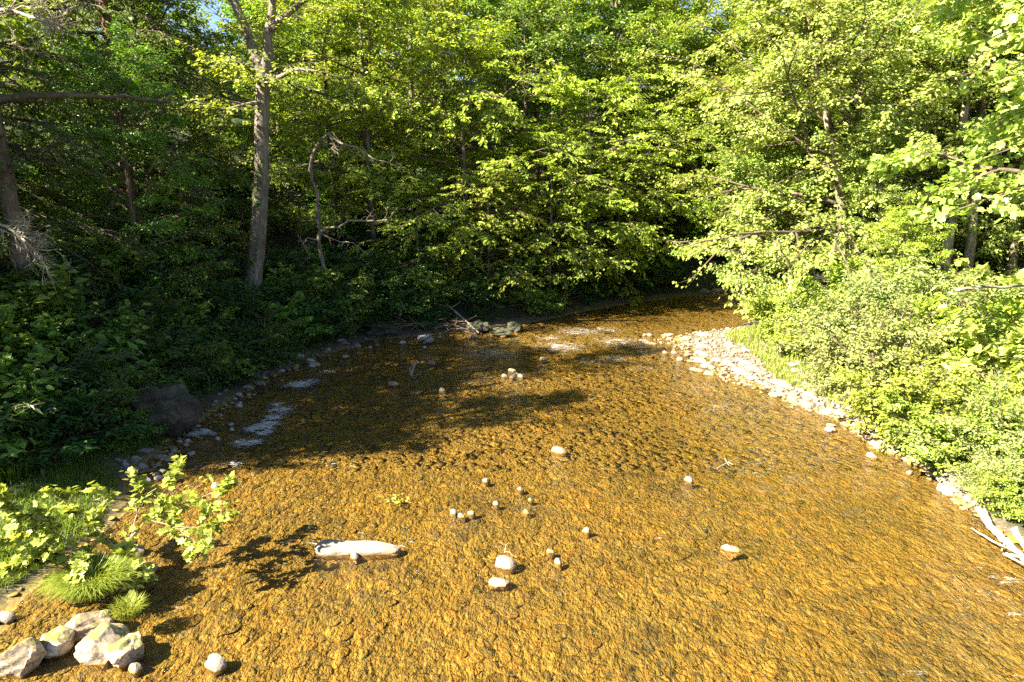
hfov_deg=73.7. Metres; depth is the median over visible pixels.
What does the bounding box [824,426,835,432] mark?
stone
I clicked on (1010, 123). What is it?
sycamore tree
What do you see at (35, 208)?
understory shrub
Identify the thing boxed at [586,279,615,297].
understory shrub
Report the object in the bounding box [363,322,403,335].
boulder
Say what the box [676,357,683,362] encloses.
stone
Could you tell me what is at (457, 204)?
understory shrub
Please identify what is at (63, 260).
understory shrub
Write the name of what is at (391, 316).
understory shrub
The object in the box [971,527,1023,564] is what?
driftwood branch
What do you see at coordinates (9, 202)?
broadleaf tree
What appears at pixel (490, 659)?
creek bed cobbles
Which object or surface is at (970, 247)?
sycamore tree
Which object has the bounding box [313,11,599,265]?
maple tree
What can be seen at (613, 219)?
understory shrub
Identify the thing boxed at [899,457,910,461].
stone
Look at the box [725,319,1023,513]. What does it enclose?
fringe grass
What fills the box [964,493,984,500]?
stone
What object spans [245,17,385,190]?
maple tree
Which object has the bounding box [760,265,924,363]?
silver shrub
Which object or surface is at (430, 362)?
stone
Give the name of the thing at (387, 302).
understory shrub
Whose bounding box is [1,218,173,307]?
understory shrub
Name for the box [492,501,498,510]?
stone
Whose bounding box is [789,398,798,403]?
stone
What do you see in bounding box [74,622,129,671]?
boulder
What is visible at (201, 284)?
understory shrub
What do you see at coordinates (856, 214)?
sycamore tree
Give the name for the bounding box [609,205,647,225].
understory shrub
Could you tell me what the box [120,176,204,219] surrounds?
understory shrub
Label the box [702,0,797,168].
hillside tree
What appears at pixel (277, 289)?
understory shrub
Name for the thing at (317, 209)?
dead tree
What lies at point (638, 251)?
maple tree
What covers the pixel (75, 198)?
understory shrub
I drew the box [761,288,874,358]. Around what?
lime shrub
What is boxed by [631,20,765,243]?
maple tree
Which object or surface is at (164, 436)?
understory shrub
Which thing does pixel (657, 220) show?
understory shrub
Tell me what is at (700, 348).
stone
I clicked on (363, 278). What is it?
understory shrub
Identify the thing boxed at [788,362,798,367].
stone
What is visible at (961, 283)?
green shrub
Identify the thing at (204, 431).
stone
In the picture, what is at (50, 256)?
understory shrub
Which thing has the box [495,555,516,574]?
stone
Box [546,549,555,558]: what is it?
stone
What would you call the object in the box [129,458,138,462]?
stone
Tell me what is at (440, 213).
understory shrub
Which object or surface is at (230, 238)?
understory shrub
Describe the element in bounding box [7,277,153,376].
understory shrub
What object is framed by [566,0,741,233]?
maple tree
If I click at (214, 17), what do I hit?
sky
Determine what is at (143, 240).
understory shrub
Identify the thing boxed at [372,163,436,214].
understory shrub
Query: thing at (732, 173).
sycamore tree
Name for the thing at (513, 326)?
boulder
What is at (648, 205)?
understory shrub
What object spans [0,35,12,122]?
maple tree
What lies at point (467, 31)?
hillside tree
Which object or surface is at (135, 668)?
stone
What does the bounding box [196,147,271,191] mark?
understory shrub
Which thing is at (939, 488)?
stone
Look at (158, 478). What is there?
stone
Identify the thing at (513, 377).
stone
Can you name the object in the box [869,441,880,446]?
stone
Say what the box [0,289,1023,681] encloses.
creek water
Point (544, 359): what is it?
stone
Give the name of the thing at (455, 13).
hillside tree
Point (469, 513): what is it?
stone
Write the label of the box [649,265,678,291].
understory shrub
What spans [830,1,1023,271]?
sycamore tree
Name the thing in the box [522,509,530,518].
stone
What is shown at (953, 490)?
stone
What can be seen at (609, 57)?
maple tree
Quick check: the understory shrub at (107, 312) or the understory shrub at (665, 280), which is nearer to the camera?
the understory shrub at (107, 312)
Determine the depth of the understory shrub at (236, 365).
24.72 m
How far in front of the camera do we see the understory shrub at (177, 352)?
21.67 m
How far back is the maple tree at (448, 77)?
55.14 m
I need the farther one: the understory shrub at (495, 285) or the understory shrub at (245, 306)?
the understory shrub at (495, 285)
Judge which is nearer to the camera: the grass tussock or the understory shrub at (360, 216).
the grass tussock
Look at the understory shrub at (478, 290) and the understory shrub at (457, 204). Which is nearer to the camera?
the understory shrub at (478, 290)
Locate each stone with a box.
[0,611,15,623]
[127,662,142,677]
[128,544,144,559]
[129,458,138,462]
[130,562,158,582]
[137,463,147,467]
[139,448,153,453]
[154,475,161,481]
[159,469,166,473]
[186,431,200,437]
[187,451,195,458]
[199,428,210,436]
[204,653,226,675]
[207,431,217,437]
[210,482,219,490]
[235,403,243,408]
[252,381,264,386]
[309,362,320,366]
[350,552,359,564]
[388,381,399,388]
[427,360,435,366]
[439,388,445,394]
[450,509,457,518]
[457,513,465,522]
[465,511,475,519]
[482,478,489,487]
[488,577,511,590]
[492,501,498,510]
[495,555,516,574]
[509,375,515,380]
[514,487,523,494]
[517,374,523,379]
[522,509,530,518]
[527,498,533,505]
[539,357,546,362]
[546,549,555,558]
[551,446,567,457]
[554,558,561,571]
[580,527,590,538]
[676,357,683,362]
[684,353,692,357]
[684,476,693,488]
[689,367,698,372]
[693,357,705,363]
[694,347,705,350]
[696,344,709,347]
[699,352,708,355]
[703,370,713,376]
[719,544,742,560]
[721,360,734,363]
[731,367,743,370]
[739,360,751,364]
[741,369,753,373]
[747,376,759,380]
[768,391,785,396]
[769,379,784,384]
[769,393,776,397]
[777,382,791,387]
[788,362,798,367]
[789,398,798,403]
[801,403,814,408]
[803,391,817,396]
[821,408,834,414]
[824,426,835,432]
[833,409,847,415]
[865,452,876,460]
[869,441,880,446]
[873,445,881,450]
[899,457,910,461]
[921,462,935,469]
[926,472,933,476]
[936,485,948,492]
[941,473,953,477]
[942,490,953,496]
[945,478,966,487]
[948,487,958,492]
[959,506,968,510]
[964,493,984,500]
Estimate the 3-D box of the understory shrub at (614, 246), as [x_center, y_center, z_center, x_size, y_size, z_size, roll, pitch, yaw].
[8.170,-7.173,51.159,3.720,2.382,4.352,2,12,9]
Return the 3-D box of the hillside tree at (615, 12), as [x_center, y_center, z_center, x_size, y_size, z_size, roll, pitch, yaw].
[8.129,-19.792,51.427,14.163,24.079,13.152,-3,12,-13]
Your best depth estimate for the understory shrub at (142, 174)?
38.12 m
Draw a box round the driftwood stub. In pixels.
[409,360,421,378]
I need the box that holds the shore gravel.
[111,320,986,513]
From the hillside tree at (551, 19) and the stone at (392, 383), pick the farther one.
the hillside tree at (551, 19)
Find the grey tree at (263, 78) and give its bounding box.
[159,0,369,303]
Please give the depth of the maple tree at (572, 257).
40.14 m
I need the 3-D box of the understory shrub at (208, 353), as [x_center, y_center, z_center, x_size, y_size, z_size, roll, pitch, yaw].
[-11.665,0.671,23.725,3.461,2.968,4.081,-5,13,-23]
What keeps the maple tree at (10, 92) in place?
on the ground at (460, 308)
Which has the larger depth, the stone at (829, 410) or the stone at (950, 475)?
the stone at (829, 410)
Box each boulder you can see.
[0,636,46,678]
[40,625,74,660]
[64,609,113,643]
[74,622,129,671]
[103,631,143,671]
[115,381,200,438]
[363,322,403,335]
[417,334,433,343]
[465,320,489,333]
[489,328,510,337]
[506,321,522,332]
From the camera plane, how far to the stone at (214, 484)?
16.76 m
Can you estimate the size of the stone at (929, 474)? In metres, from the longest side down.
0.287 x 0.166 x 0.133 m
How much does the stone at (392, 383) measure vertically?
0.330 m
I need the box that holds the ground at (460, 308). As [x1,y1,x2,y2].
[0,32,1023,681]
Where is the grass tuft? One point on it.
(130, 608)
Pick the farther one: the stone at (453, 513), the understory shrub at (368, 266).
the understory shrub at (368, 266)
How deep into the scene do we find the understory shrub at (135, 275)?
24.96 m
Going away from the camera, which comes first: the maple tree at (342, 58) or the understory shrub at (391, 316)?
the understory shrub at (391, 316)
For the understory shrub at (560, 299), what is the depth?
41.32 m
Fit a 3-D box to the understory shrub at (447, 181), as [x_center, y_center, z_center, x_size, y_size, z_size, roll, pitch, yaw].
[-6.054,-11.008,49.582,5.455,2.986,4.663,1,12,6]
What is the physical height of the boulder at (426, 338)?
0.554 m
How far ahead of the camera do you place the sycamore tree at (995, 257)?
35.88 m
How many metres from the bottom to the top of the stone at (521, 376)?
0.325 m
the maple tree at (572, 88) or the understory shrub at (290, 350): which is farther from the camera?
the maple tree at (572, 88)
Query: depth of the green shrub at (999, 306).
22.76 m
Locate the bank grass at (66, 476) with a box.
[0,421,157,592]
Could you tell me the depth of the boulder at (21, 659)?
10.18 m
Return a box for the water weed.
[379,493,408,505]
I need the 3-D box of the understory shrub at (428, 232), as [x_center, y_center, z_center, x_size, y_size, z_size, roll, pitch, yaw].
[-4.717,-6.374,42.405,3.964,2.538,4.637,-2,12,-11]
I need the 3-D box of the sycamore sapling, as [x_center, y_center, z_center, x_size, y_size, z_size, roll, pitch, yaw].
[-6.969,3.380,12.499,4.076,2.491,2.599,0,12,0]
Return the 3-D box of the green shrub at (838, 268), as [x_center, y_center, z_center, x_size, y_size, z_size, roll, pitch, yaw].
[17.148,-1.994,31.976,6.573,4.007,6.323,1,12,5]
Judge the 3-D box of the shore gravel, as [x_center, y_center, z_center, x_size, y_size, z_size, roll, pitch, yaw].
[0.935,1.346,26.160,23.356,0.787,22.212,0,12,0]
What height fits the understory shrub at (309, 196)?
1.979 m
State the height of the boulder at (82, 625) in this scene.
0.480 m
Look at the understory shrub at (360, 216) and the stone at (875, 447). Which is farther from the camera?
the understory shrub at (360, 216)
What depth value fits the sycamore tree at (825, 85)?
32.84 m
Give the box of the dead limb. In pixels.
[955,284,1023,291]
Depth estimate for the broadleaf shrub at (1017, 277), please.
26.64 m
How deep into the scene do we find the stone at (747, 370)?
27.06 m
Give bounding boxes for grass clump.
[0,445,50,482]
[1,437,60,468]
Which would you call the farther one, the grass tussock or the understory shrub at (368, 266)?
the understory shrub at (368, 266)
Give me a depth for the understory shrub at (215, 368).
23.89 m
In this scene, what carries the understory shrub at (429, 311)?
on the ground at (460, 308)
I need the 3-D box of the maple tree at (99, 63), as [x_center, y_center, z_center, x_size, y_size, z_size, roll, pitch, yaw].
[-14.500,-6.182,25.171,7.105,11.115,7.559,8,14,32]
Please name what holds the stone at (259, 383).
on the ground at (460, 308)
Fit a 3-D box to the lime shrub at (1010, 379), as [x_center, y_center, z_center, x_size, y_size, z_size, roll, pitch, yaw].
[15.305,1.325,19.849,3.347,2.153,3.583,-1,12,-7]
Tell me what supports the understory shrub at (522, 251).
on the ground at (460, 308)
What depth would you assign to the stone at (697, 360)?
29.28 m
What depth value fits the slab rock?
13.66 m
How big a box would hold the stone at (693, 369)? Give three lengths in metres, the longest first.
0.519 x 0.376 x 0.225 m
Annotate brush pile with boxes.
[374,313,474,333]
[426,313,475,332]
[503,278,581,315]
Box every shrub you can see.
[0,196,68,225]
[0,243,95,305]
[0,257,144,361]
[0,277,91,371]
[0,313,143,426]
[0,345,108,458]
[0,359,78,476]
[0,365,154,468]
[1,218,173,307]
[1,225,107,267]
[1,246,91,269]
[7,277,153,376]
[8,142,64,205]
[16,158,88,188]
[16,259,189,341]
[17,187,142,245]
[18,298,157,390]
[23,214,57,227]
[23,217,80,240]
[32,180,85,211]
[52,363,173,449]
[75,209,173,270]
[82,255,201,320]
[89,317,213,388]
[99,405,171,451]
[101,286,225,348]
[105,335,186,387]
[118,214,219,267]
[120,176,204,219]
[124,254,224,305]
[134,169,176,193]
[134,237,248,291]
[140,358,196,385]
[148,301,229,345]
[151,431,184,439]
[154,328,227,398]
[158,293,249,375]
[158,357,221,400]
[182,276,263,325]
[186,177,242,198]
[191,350,261,388]
[192,343,240,381]
[193,339,265,395]
[195,195,292,249]
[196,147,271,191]
[198,316,287,368]
[203,192,251,221]
[203,235,290,281]
[204,178,253,205]
[209,325,252,358]
[210,304,302,361]
[218,194,296,239]
[233,267,321,320]
[239,344,287,373]
[247,198,298,217]
[249,326,288,363]
[252,294,334,338]
[258,332,290,349]
[262,262,353,317]
[262,279,296,307]
[263,246,313,273]
[263,292,356,332]
[267,256,356,296]
[272,335,309,362]
[274,256,376,342]
[280,242,339,273]
[282,314,334,352]
[290,327,314,356]
[293,266,385,340]
[296,290,356,334]
[299,191,344,218]
[300,329,326,346]
[301,183,342,205]
[306,264,377,323]
[307,212,393,256]
[308,310,364,343]
[326,246,383,281]
[326,290,381,331]
[327,265,385,303]
[333,245,410,287]
[333,270,390,300]
[340,301,389,328]
[346,212,377,231]
[354,168,422,208]
[356,267,434,315]
[369,242,450,298]
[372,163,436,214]
[372,310,404,322]
[373,281,432,317]
[385,275,452,318]
[389,255,476,307]
[406,302,452,329]
[408,222,467,245]
[409,303,437,327]
[411,169,457,202]
[411,262,461,303]
[415,226,499,292]
[429,301,456,325]
[432,203,462,223]
[439,195,480,217]
[441,270,516,305]
[443,180,467,189]
[447,229,523,287]
[457,265,520,309]
[461,301,488,317]
[473,225,506,247]
[491,252,564,314]
[498,186,536,212]
[501,237,543,260]
[509,288,539,315]
[513,227,560,250]
[521,214,565,245]
[521,255,601,295]
[525,288,565,316]
[544,287,573,309]
[571,253,629,291]
[577,209,623,242]
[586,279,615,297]
[601,237,644,253]
[607,212,636,228]
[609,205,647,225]
[618,259,661,289]
[630,190,668,217]
[640,254,692,282]
[643,216,686,242]
[647,205,675,222]
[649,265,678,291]
[657,230,683,246]
[674,223,742,261]
[739,276,848,335]
[739,289,769,321]
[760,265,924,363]
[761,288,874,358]
[764,285,1012,403]
[797,254,936,307]
[802,248,1023,359]
[819,342,1023,454]
[872,379,1023,481]
[881,291,1023,381]
[889,363,1023,476]
[914,257,1023,333]
[927,277,1006,299]
[928,304,1023,413]
[944,444,1023,508]
[948,264,1022,294]
[950,261,1006,278]
[956,462,1005,502]
[970,456,1023,523]
[979,353,1023,412]
[983,362,1023,396]
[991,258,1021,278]
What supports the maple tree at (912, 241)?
on the ground at (460, 308)
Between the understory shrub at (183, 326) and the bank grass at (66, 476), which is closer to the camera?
the bank grass at (66, 476)
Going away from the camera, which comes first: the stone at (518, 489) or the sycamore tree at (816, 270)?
the stone at (518, 489)
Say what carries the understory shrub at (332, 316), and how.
on the ground at (460, 308)
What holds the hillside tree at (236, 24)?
on the ground at (460, 308)
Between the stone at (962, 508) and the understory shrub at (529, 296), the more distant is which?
the understory shrub at (529, 296)
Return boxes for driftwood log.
[975,504,1023,562]
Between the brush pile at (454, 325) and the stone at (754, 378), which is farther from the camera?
the brush pile at (454, 325)
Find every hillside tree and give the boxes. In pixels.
[0,2,73,123]
[102,0,168,57]
[118,21,171,92]
[149,2,178,55]
[213,0,264,100]
[214,8,293,53]
[216,0,341,132]
[218,69,251,136]
[406,0,526,151]
[426,0,482,79]
[442,0,637,188]
[462,0,625,184]
[500,0,597,125]
[526,0,713,208]
[702,0,782,83]
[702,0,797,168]
[720,0,783,122]
[730,54,834,227]
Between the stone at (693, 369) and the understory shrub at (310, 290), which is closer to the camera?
the stone at (693, 369)
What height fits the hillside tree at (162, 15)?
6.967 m
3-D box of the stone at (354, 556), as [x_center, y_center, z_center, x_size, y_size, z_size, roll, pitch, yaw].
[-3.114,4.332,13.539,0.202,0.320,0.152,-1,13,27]
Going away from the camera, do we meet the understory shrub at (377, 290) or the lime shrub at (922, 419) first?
the lime shrub at (922, 419)
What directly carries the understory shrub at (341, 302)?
on the ground at (460, 308)
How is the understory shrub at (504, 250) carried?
on the ground at (460, 308)
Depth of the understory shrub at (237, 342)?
26.48 m
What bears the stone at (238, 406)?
on the ground at (460, 308)
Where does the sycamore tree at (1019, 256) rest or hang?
on the ground at (460, 308)
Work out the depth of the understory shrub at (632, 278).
47.08 m
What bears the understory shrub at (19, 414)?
on the ground at (460, 308)
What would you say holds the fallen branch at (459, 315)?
on the ground at (460, 308)
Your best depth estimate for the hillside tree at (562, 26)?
48.56 m
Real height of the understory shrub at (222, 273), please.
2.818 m
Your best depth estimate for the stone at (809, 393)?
23.93 m
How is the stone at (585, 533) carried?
on the ground at (460, 308)
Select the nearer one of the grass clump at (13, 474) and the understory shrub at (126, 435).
the grass clump at (13, 474)
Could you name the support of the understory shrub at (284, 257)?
on the ground at (460, 308)
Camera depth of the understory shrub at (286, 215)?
40.78 m
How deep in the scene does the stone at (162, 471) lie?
17.68 m
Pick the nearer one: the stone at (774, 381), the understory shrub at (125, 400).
the understory shrub at (125, 400)
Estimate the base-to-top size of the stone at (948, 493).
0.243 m
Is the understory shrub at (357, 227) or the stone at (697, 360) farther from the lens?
the understory shrub at (357, 227)
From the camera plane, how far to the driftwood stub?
27.26 m
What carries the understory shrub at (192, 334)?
on the ground at (460, 308)
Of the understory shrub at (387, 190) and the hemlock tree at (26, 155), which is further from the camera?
the understory shrub at (387, 190)
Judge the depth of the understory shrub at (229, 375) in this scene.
24.74 m
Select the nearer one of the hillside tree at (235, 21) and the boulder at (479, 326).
the boulder at (479, 326)
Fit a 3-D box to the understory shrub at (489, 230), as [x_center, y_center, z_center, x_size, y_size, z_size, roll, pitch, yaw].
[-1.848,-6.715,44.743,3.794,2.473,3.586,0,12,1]
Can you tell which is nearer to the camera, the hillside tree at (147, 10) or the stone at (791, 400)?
the stone at (791, 400)
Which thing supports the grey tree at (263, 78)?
on the ground at (460, 308)
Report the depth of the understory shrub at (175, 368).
22.16 m
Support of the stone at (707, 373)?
on the ground at (460, 308)
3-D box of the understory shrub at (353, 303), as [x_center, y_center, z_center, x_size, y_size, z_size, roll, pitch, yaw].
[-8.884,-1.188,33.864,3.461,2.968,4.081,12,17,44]
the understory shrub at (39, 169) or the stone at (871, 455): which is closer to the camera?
the stone at (871, 455)
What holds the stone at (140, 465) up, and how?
on the ground at (460, 308)
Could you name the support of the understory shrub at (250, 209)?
on the ground at (460, 308)
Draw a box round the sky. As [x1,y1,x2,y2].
[27,0,915,82]
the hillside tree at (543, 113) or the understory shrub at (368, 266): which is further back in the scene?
the hillside tree at (543, 113)
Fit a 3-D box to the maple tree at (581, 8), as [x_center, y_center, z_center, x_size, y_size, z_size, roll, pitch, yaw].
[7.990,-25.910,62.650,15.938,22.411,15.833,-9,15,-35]
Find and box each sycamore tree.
[610,0,985,319]
[663,47,861,297]
[729,0,916,243]
[739,0,1008,279]
[746,10,944,282]
[754,0,969,279]
[794,104,953,297]
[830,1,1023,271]
[839,5,996,264]
[851,0,1023,228]
[856,0,1023,284]
[898,1,1023,285]
[904,3,1023,280]
[925,22,1023,274]
[938,60,1023,248]
[966,192,1023,255]
[974,104,1023,254]
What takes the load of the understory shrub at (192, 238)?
on the ground at (460, 308)
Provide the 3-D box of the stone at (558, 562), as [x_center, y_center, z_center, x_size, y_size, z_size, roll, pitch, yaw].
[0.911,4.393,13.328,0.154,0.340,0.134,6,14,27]
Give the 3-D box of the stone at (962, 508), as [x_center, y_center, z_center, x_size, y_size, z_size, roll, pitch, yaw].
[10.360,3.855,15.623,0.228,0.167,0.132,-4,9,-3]
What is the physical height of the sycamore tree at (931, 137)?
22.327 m
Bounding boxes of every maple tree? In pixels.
[0,0,170,167]
[0,33,55,206]
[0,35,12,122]
[1,10,240,299]
[2,0,304,219]
[155,9,239,135]
[181,50,272,175]
[194,0,444,222]
[234,17,335,165]
[235,16,298,126]
[240,0,485,252]
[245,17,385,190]
[261,2,395,95]
[268,0,428,136]
[306,0,516,178]
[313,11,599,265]
[341,0,468,126]
[345,174,484,294]
[372,0,486,170]
[432,0,605,227]
[433,167,571,298]
[476,119,662,296]
[497,65,723,288]
[532,0,691,157]
[552,157,675,306]
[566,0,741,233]
[571,2,649,121]
[574,0,763,216]
[583,0,695,131]
[616,0,740,192]
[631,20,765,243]
[665,10,795,239]
[840,191,961,304]
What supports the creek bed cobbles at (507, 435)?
on the ground at (460, 308)
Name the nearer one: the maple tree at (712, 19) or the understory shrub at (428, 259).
the understory shrub at (428, 259)
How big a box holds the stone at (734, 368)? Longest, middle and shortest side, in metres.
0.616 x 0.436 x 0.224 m
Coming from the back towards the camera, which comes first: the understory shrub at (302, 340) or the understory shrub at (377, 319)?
the understory shrub at (377, 319)
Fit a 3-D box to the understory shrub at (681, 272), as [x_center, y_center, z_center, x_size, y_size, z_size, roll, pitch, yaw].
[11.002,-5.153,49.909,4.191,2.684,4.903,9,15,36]
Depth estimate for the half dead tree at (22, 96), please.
17.61 m
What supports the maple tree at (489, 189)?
on the ground at (460, 308)
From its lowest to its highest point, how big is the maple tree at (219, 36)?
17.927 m
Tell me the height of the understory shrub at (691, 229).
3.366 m
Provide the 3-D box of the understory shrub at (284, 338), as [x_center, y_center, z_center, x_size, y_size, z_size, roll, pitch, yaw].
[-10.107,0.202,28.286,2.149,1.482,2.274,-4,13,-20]
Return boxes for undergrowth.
[1,37,793,396]
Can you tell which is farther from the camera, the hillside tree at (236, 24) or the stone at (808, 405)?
the hillside tree at (236, 24)
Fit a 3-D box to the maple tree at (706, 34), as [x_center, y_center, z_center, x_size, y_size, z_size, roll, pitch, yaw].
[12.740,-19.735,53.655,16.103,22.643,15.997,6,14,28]
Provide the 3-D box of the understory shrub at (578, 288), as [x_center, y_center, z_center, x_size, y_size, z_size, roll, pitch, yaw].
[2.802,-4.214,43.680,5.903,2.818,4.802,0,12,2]
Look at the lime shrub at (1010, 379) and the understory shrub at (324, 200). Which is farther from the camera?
the understory shrub at (324, 200)
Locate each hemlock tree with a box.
[0,0,164,299]
[0,0,252,243]
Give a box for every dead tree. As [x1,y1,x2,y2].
[0,0,180,290]
[270,132,411,269]
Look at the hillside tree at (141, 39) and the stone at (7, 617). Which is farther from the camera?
the hillside tree at (141, 39)
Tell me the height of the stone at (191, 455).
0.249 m
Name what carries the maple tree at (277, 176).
on the ground at (460, 308)
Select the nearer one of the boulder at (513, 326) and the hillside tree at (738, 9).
the boulder at (513, 326)
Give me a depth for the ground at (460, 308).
18.25 m
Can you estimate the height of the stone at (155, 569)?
0.326 m
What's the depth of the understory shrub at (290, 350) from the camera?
28.93 m
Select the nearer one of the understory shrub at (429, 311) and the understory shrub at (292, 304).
the understory shrub at (292, 304)
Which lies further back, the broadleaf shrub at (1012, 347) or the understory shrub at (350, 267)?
the understory shrub at (350, 267)
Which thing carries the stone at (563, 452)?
on the ground at (460, 308)
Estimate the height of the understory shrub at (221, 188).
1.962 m
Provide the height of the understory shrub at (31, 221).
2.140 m
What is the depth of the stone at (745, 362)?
28.43 m
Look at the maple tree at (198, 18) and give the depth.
48.43 m
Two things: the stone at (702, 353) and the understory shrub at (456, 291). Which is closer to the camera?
the stone at (702, 353)
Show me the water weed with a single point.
(397, 501)
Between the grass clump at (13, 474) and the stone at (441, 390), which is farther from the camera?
the stone at (441, 390)
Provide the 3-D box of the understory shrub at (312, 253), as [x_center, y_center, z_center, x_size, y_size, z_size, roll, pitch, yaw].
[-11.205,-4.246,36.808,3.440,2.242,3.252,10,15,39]
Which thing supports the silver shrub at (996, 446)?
on the ground at (460, 308)
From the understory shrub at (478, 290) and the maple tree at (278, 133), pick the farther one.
the maple tree at (278, 133)
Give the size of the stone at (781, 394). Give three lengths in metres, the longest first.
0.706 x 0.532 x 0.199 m
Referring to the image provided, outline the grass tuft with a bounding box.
[101,590,148,620]
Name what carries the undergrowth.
on the ground at (460, 308)
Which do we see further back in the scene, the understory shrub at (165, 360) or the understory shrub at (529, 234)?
the understory shrub at (529, 234)
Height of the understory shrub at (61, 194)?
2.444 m
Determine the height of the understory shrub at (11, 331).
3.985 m
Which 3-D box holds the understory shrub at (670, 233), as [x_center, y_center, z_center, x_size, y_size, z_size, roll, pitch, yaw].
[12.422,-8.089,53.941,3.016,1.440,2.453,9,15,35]
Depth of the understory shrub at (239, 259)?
33.11 m
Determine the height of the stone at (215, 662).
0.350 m
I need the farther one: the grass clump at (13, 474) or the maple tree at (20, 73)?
the maple tree at (20, 73)
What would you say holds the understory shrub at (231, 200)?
on the ground at (460, 308)
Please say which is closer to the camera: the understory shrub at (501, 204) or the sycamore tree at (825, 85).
the sycamore tree at (825, 85)
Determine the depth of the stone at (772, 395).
24.33 m
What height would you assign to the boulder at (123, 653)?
0.543 m
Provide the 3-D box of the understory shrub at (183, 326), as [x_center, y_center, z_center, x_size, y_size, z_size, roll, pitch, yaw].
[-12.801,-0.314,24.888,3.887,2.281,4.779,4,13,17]
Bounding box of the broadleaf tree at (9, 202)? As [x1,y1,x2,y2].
[0,0,63,295]
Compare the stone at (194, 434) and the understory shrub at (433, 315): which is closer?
the stone at (194, 434)
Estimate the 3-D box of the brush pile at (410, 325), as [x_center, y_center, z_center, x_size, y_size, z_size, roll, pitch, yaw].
[-4.428,-0.697,35.402,5.126,2.105,2.864,0,12,0]
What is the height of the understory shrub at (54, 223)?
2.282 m
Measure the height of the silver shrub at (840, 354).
4.405 m
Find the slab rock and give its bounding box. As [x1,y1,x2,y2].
[314,539,399,560]
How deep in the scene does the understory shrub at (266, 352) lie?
27.18 m
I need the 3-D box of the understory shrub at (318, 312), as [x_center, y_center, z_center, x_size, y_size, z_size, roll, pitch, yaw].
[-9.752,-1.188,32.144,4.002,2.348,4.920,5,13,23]
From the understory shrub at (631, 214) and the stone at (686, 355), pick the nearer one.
the stone at (686, 355)
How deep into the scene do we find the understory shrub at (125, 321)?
19.43 m
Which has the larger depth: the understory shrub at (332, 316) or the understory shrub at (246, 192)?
the understory shrub at (246, 192)
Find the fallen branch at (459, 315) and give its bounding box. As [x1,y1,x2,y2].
[435,301,478,332]
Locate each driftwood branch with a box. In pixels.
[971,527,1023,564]
[1010,527,1023,548]
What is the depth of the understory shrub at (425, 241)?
38.20 m
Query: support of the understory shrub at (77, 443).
on the ground at (460, 308)
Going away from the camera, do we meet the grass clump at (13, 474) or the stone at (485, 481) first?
the grass clump at (13, 474)
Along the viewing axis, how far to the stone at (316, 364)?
28.76 m
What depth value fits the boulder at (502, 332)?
34.82 m
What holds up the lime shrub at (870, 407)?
on the ground at (460, 308)
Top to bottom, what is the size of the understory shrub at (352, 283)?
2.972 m
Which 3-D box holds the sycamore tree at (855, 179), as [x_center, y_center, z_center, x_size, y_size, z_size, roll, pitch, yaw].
[17.805,-6.024,33.480,6.910,10.714,6.203,-10,16,-41]
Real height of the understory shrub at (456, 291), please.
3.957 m
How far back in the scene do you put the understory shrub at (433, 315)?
35.59 m
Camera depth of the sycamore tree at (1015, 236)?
34.64 m
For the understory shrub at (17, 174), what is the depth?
31.14 m
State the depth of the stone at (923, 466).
17.71 m
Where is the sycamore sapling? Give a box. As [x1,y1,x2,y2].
[0,455,239,603]
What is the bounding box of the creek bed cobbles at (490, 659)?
[0,466,1023,681]
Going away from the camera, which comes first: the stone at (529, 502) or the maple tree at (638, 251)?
the stone at (529, 502)
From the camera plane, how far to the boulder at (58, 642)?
10.67 m
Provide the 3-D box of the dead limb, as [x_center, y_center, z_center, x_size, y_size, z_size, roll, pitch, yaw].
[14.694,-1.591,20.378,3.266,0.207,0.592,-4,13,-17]
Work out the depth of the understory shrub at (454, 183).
52.56 m
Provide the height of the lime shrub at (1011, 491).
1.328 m
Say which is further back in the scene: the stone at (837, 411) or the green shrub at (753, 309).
the green shrub at (753, 309)
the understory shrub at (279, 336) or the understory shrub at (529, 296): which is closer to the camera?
the understory shrub at (279, 336)
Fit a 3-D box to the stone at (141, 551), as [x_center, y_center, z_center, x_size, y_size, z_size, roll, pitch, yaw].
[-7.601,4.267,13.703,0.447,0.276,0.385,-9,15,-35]
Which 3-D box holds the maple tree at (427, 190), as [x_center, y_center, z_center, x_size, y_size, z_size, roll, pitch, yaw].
[-4.954,-5.256,36.724,6.828,7.323,6.540,-9,15,-37]
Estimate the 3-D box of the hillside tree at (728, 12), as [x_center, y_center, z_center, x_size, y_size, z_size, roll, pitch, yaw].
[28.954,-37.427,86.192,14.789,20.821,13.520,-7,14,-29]
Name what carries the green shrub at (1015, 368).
on the ground at (460, 308)
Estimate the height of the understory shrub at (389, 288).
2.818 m
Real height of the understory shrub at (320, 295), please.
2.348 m
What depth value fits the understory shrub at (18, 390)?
16.45 m
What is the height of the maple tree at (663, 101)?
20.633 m
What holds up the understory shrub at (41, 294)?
on the ground at (460, 308)
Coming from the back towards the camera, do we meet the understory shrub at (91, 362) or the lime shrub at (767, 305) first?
the lime shrub at (767, 305)
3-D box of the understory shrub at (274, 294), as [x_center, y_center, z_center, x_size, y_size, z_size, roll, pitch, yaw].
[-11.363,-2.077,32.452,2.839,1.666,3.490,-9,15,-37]
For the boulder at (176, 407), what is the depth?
19.85 m
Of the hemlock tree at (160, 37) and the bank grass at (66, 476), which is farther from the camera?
the hemlock tree at (160, 37)

